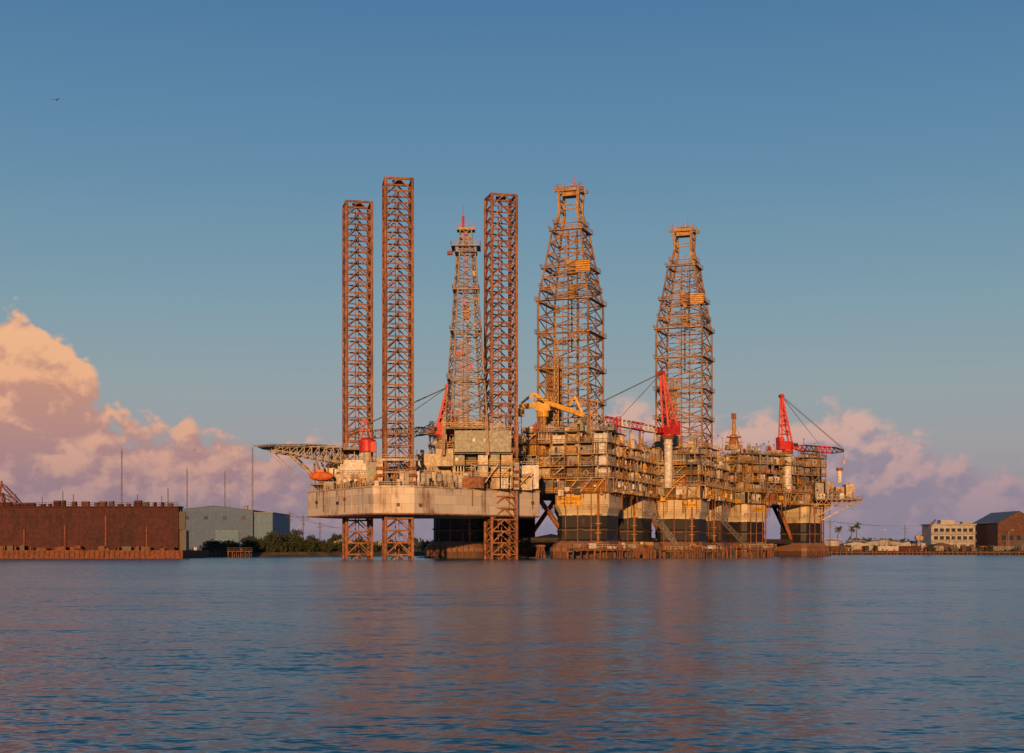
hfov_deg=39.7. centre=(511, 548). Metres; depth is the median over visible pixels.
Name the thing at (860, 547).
shipping container
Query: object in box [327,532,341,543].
broadleaf tree
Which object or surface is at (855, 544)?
storage shed
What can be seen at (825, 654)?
water
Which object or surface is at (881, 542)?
storage shed
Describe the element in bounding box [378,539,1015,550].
shoreline shrubs
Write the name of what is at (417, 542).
distant trees
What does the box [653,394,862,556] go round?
semi submersible rig
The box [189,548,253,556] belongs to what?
timber jetty
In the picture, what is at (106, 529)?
floating dry dock
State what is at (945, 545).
storage shed
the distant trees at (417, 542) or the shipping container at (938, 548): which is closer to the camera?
the shipping container at (938, 548)
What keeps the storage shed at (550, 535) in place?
on the ground
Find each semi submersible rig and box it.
[417,176,662,557]
[551,218,740,556]
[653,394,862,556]
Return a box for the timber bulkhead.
[830,549,1023,554]
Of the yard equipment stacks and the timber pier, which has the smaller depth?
the timber pier
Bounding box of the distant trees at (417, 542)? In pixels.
[307,536,909,549]
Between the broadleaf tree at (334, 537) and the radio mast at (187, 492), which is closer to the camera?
the broadleaf tree at (334, 537)
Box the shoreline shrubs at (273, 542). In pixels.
[199,530,381,552]
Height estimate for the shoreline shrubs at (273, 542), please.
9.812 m
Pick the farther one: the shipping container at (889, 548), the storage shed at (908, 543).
the storage shed at (908, 543)
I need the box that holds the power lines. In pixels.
[287,513,990,527]
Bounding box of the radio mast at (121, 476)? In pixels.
[119,449,128,501]
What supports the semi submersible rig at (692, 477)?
in the water
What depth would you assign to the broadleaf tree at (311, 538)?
580.97 m
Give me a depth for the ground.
592.66 m
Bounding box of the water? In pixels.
[0,555,1023,752]
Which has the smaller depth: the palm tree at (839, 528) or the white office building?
the palm tree at (839, 528)
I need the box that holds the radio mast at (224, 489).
[221,471,224,506]
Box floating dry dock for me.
[0,481,208,557]
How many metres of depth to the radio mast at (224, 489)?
1199.65 m
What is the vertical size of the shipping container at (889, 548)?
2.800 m
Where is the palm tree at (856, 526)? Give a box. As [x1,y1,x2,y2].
[853,522,860,539]
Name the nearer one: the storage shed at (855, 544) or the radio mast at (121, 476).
the storage shed at (855, 544)
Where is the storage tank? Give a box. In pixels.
[822,538,842,545]
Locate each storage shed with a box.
[537,534,557,546]
[839,542,869,545]
[861,539,902,545]
[902,541,925,545]
[931,543,950,550]
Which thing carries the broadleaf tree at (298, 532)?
on the ground
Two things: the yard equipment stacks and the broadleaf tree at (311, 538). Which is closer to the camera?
the broadleaf tree at (311, 538)
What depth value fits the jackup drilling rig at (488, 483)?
413.75 m
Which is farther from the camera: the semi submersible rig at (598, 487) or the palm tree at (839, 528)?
the palm tree at (839, 528)
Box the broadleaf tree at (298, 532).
[285,529,303,549]
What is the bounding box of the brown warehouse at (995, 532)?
[972,511,1023,547]
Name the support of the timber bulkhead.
in the water
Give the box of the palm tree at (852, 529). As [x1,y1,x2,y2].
[848,526,854,539]
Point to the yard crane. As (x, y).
(921, 536)
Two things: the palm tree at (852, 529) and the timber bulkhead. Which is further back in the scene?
the palm tree at (852, 529)
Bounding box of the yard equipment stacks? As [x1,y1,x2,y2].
[824,538,1023,550]
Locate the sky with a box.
[0,0,1023,547]
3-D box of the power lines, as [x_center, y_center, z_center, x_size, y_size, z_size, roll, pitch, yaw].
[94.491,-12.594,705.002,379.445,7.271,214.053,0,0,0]
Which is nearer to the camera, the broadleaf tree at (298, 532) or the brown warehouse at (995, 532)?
the broadleaf tree at (298, 532)
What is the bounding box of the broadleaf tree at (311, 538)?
[305,534,319,542]
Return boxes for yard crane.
[915,519,935,545]
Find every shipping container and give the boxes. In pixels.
[827,546,848,550]
[850,546,872,550]
[878,546,898,550]
[899,546,920,550]
[921,546,943,550]
[991,546,1014,550]
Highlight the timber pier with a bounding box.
[502,502,776,558]
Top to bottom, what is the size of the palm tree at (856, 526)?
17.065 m
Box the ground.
[210,550,1023,556]
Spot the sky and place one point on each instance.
(849, 174)
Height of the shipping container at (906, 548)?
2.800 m
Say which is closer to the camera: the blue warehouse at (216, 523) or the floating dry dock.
the floating dry dock
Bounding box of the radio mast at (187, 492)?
[186,469,190,508]
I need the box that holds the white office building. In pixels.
[921,520,976,547]
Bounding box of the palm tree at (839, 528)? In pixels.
[834,526,842,537]
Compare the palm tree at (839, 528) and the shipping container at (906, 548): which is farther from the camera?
the palm tree at (839, 528)
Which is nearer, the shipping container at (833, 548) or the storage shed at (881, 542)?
the shipping container at (833, 548)
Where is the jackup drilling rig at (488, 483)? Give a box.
[254,176,539,559]
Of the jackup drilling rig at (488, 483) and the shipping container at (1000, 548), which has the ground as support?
the shipping container at (1000, 548)
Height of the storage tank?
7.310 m
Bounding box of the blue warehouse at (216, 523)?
[183,506,289,550]

